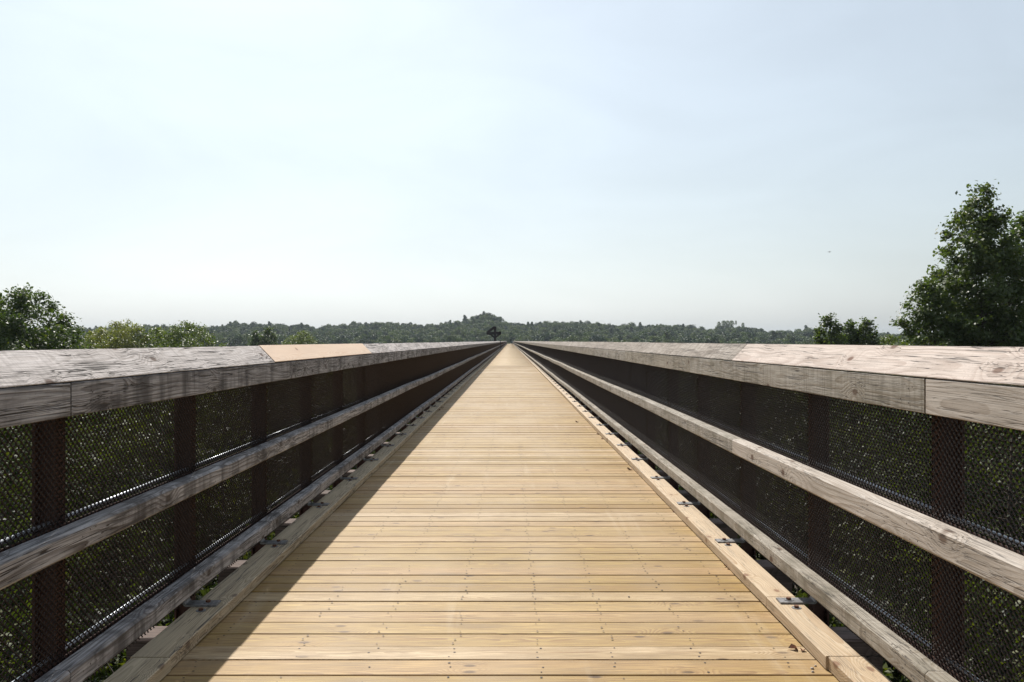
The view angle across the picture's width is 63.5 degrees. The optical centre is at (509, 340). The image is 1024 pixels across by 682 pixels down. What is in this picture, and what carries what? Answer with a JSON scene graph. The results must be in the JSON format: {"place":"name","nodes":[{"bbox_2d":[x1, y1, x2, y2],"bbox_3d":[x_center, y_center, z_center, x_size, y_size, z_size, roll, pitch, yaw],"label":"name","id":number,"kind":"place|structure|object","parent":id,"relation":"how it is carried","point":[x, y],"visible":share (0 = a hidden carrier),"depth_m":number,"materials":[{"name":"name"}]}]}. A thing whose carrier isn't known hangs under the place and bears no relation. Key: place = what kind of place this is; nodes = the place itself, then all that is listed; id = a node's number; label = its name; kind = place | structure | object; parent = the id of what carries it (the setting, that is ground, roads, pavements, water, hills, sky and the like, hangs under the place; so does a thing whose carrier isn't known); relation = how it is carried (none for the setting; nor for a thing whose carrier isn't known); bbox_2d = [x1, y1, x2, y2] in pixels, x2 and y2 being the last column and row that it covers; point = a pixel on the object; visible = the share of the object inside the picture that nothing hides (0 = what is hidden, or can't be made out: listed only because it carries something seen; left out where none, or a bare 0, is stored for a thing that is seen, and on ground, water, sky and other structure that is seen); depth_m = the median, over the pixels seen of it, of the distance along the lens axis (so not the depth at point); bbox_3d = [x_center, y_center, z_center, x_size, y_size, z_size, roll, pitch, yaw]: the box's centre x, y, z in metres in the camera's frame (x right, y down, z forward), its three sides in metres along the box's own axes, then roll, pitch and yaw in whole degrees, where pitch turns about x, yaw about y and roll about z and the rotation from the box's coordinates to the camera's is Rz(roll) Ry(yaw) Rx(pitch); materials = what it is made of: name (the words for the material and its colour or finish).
{"place":"outdoors","nodes":[
{"label":"outdoors","id":0,"kind":"place"},
{"bbox_2d":[0,0,1023,334],"label":"sky","id":1,"kind":"structure","parent":0,"point":[315,163],"materials":[{"name":"blue"}]},
{"bbox_3d":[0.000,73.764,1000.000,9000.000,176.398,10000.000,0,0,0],"label":"ground","id":2,"kind":"structure","parent":0,"visible":0},
{"bbox_2d":[0,594,30,672],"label":"valley tree","id":3,"kind":"object","parent":2,"relation":"on","point":[4,595],"visible":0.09,"depth_m":13.31,"materials":[{"name":"green plant"}]},
{"bbox_2d":[0,519,77,672],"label":"valley tree","id":4,"kind":"object","parent":2,"relation":"on","point":[1,662],"visible":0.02,"depth_m":17.83,"materials":[{"name":"green plant"}]},
{"bbox_2d":[0,282,104,476],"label":"broadleaf tree","id":5,"kind":"object","parent":2,"relation":"on","point":[11,326],"visible":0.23,"depth_m":44.15,"materials":[{"name":"green plant"}]},
{"bbox_2d":[0,417,122,638],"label":"valley tree","id":6,"kind":"object","parent":2,"relation":"on","point":[65,455],"visible":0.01,"depth_m":36.53,"materials":[{"name":"green plant"}]},
{"bbox_2d":[42,330,102,433],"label":"broadleaf tree","id":7,"kind":"object","parent":2,"relation":"on","point":[64,349],"visible":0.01,"depth_m":48.78,"materials":[{"name":"green plant"}]},
{"bbox_2d":[0,387,145,679],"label":"valley tree","id":8,"kind":"object","parent":2,"relation":"on","point":[10,440],"visible":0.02,"depth_m":22.04,"materials":[{"name":"green plant"}]},
{"bbox_2d":[0,379,155,640],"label":"valley tree","id":9,"kind":"object","parent":2,"relation":"on","point":[79,455],"depth_m":29.99,"materials":[{"name":"green plant"}]},
{"bbox_2d":[70,326,122,495],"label":"yellowing tree","id":10,"kind":"object","parent":2,"relation":"on","point":[99,332],"visible":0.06,"depth_m":110.97,"materials":[{"name":"green plant"}]},
{"bbox_2d":[0,519,217,681],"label":"valley tree","id":11,"kind":"object","parent":2,"relation":"on","point":[203,592],"visible":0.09,"depth_m":10.87,"materials":[{"name":"green plant"}]},
{"bbox_2d":[85,319,150,377],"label":"yellowing tree","id":12,"kind":"object","parent":2,"relation":"on","point":[117,335],"visible":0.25,"depth_m":109.00,"materials":[{"name":"green plant"}]},
{"bbox_2d":[68,378,169,660],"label":"valley tree","id":13,"kind":"object","parent":2,"relation":"on","point":[126,442],"depth_m":44.27,"materials":[{"name":"green plant"}]},
{"bbox_2d":[0,410,245,681],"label":"valley tree","id":14,"kind":"object","parent":2,"relation":"on","point":[26,527],"visible":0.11,"depth_m":15.05,"materials":[{"name":"green plant"}]},
{"bbox_2d":[0,375,297,679],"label":"valley tree","id":15,"kind":"object","parent":2,"relation":"on","point":[68,424],"visible":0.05,"depth_m":20.54,"materials":[{"name":"green plant"}]},
{"bbox_2d":[121,326,176,347],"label":"bright tree","id":16,"kind":"object","parent":2,"relation":"on","point":[154,340],"visible":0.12,"depth_m":110.83,"materials":[{"name":"green plant"}]},
{"bbox_2d":[0,401,332,681],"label":"valley tree","id":17,"kind":"object","parent":2,"relation":"on","point":[272,534],"visible":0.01,"depth_m":16.03,"materials":[{"name":"green plant"}]},
{"bbox_2d":[94,372,239,661],"bbox_3d":[-14.719,9.169,37.734,10.664,17.019,9.138,0,0,38],"label":"valley tree","id":18,"kind":"object","parent":2,"relation":"on","point":[168,429],"visible":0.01,"depth_m":36.90,"materials":[{"name":"green plant"}]},
{"bbox_2d":[150,320,229,347],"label":"bushy tree","id":19,"kind":"object","parent":2,"relation":"on","point":[191,340],"visible":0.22,"depth_m":107.23,"materials":[{"name":"green plant"}]},
{"bbox_2d":[104,386,317,676],"bbox_3d":[-9.553,8.399,28.064,9.287,14.822,7.958,0,0,43],"label":"valley tree","id":20,"kind":"object","parent":2,"relation":"on","point":[206,440],"visible":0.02,"depth_m":27.59,"materials":[{"name":"green plant"}]},
{"bbox_2d":[245,329,265,345],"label":"slender tree","id":21,"kind":"object","parent":2,"relation":"on","point":[254,340],"visible":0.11,"depth_m":179.35,"materials":[{"name":"green plant"}]},
{"bbox_2d":[256,326,279,391],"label":"slender tree","id":22,"kind":"object","parent":2,"relation":"on","point":[266,340],"visible":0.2,"depth_m":179.64,"materials":[{"name":"green plant"}]},
{"bbox_2d":[168,407,374,580],"bbox_3d":[-5.687,9.014,21.900,7.726,14.806,7.536,0,0,0],"label":"valley tree","id":23,"kind":"object","parent":2,"relation":"on","point":[353,468],"depth_m":22.10,"materials":[{"name":"green plant"}]},
{"bbox_2d":[200,406,374,594],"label":"valley tree","id":24,"kind":"object","parent":2,"relation":"on","point":[284,469],"depth_m":25.90,"materials":[{"name":"green plant"}]},
{"bbox_2d":[281,330,326,361],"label":"bushy tree","id":25,"kind":"object","parent":2,"relation":"on","point":[300,338],"visible":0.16,"depth_m":177.00,"materials":[{"name":"green plant"}]},
{"bbox_2d":[268,358,369,439],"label":"valley tree","id":26,"kind":"object","parent":2,"relation":"on","point":[323,387],"visible":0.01,"depth_m":41.82,"materials":[{"name":"green plant"}]},
{"bbox_2d":[267,392,400,487],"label":"valley tree","id":27,"kind":"object","parent":2,"relation":"on","point":[353,425],"depth_m":32.41,"materials":[{"name":"green plant"}]},
{"bbox_2d":[70,311,900,344],"bbox_3d":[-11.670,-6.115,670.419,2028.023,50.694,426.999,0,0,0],"label":"hill forest","id":28,"kind":"object","parent":2,"relation":"on","point":[667,335],"visible":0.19,"depth_m":678.51,"materials":[{"name":"green plant"}]},
{"bbox_2d":[486,326,500,340],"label":"tree","id":29,"kind":"object","parent":2,"relation":"on","point":[494,333],"visible":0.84,"depth_m":149.84,"materials":[{"name":"green plant"}]},
{"bbox_2d":[126,385,882,672],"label":"bridge span","id":30,"kind":"object","parent":2,"relation":"on","point":[861,648],"visible":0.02,"depth_m":5.66,"materials":[{"name":"metal"}]},
{"bbox_2d":[0,341,506,681],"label":"bridge railing","id":31,"kind":"object","parent":30,"relation":"attached to","point":[399,387],"visible":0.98,"depth_m":4.19,"materials":[{"name":"grey wood"}]},
{"bbox_2d":[160,344,839,681],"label":"bridge deck","id":32,"kind":"structure","parent":30,"relation":"on","point":[502,515],"depth_m":5.14,"materials":[{"name":"brown wood"}]},
{"bbox_2d":[103,346,503,681],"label":"timber kerb","id":33,"kind":"structure","parent":32,"relation":"on","point":[161,655],"depth_m":4.95,"materials":[{"name":"brown wood"}]},
{"bbox_2d":[513,344,891,681],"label":"timber kerb","id":34,"kind":"structure","parent":32,"relation":"on","point":[831,651],"depth_m":4.95,"materials":[{"name":"brown wood"}]},
{"bbox_2d":[513,341,1023,681],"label":"bridge railing","id":35,"kind":"object","parent":30,"relation":"attached to","point":[616,386],"visible":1,"depth_m":3.98,"materials":[{"name":"wood"}]},
{"bbox_2d":[625,380,795,594],"bbox_3d":[6.545,10.025,28.658,9.725,17.997,9.011,0,0,0],"label":"valley tree","id":36,"kind":"object","parent":2,"relation":"on","point":[639,452],"depth_m":27.98,"materials":[{"name":"green plant"}]},
{"bbox_2d":[656,381,922,677],"bbox_3d":[6.252,9.008,21.863,9.498,16.372,10.056,0,0,33],"label":"valley tree","id":37,"kind":"object","parent":2,"relation":"on","point":[711,514],"visible":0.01,"depth_m":21.60,"materials":[{"name":"green plant"}]},
{"bbox_2d":[681,365,927,672],"bbox_3d":[9.840,9.661,26.661,10.597,18.265,11.219,0,0,-28],"label":"valley tree","id":38,"kind":"object","parent":2,"relation":"on","point":[829,456],"visible":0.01,"depth_m":26.23,"materials":[{"name":"green plant"}]},
{"bbox_2d":[809,313,854,405],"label":"young tree","id":39,"kind":"object","parent":2,"relation":"on","point":[831,339],"visible":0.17,"depth_m":69.92,"materials":[{"name":"green plant"}]},
{"bbox_2d":[841,319,872,416],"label":"young tree","id":40,"kind":"object","parent":2,"relation":"on","point":[852,330],"visible":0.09,"depth_m":71.71,"materials":[{"name":"green plant"}]},
{"bbox_2d":[713,389,1023,680],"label":"valley tree","id":41,"kind":"object","parent":2,"relation":"on","point":[797,589],"visible":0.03,"depth_m":15.87,"materials":[{"name":"green plant"}]},
{"bbox_2d":[715,344,1023,681],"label":"valley tree","id":42,"kind":"object","parent":2,"relation":"on","point":[978,517],"visible":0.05,"depth_m":19.44,"materials":[{"name":"green plant"}]},
{"bbox_2d":[847,316,891,412],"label":"young tree","id":43,"kind":"object","parent":2,"relation":"on","point":[866,327],"visible":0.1,"depth_m":71.43,"materials":[{"name":"green plant"}]},
{"bbox_2d":[786,370,981,637],"bbox_3d":[13.883,9.168,32.538,10.736,17.479,10.140,0,0,-33],"label":"valley tree","id":44,"kind":"object","parent":2,"relation":"on","point":[885,442],"depth_m":31.38,"materials":[{"name":"green plant"}]},
{"bbox_2d":[876,334,908,345],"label":"bright tree","id":45,"kind":"object","parent":2,"relation":"on","point":[892,340],"visible":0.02,"depth_m":74.68,"materials":[{"name":"green plant"}]},
{"bbox_2d":[795,524,1023,681],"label":"valley tree","id":46,"kind":"object","parent":2,"relation":"on","point":[888,673],"visible":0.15,"depth_m":11.06,"materials":[{"name":"green plant"}]},
{"bbox_2d":[829,417,1023,681],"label":"valley tree","id":47,"kind":"object","parent":2,"relation":"on","point":[898,678],"visible":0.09,"depth_m":16.36,"materials":[{"name":"green plant"}]},
{"bbox_2d":[840,273,1015,544],"bbox_3d":[18.297,7.737,37.370,9.150,21.444,8.574,0,0,-18],"label":"tulip tree","id":48,"kind":"object","parent":2,"relation":"on","point":[927,285],"visible":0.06,"depth_m":36.52,"materials":[{"name":"green plant"}]},
{"bbox_2d":[859,179,1023,485],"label":"tulip tree","id":49,"kind":"object","parent":2,"relation":"on","point":[969,272],"visible":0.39,"depth_m":36.74,"materials":[{"name":"green plant"}]},
{"bbox_2d":[877,381,1023,674],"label":"valley tree","id":50,"kind":"object","parent":2,"relation":"on","point":[991,440],"visible":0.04,"depth_m":24.39,"materials":[{"name":"green plant"}]},
{"bbox_2d":[886,410,1018,673],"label":"valley tree","id":51,"kind":"object","parent":2,"relation":"on","point":[978,468],"depth_m":34.09,"materials":[{"name":"green plant"}]},
{"bbox_2d":[903,586,1023,681],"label":"valley tree","id":52,"kind":"object","parent":2,"relation":"on","point":[988,633],"visible":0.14,"depth_m":10.31,"materials":[{"name":"green plant"}]},
{"bbox_2d":[962,210,1023,488],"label":"tulip tree","id":53,"kind":"object","parent":2,"relation":"on","point":[1017,228],"visible":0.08,"depth_m":38.30,"materials":[{"name":"green plant"}]},
{"bbox_2d":[983,459,1023,622],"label":"valley tree","id":54,"kind":"object","parent":2,"relation":"on","point":[1016,511],"visible":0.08,"depth_m":18.17,"materials":[{"name":"green plant"}]}
]}

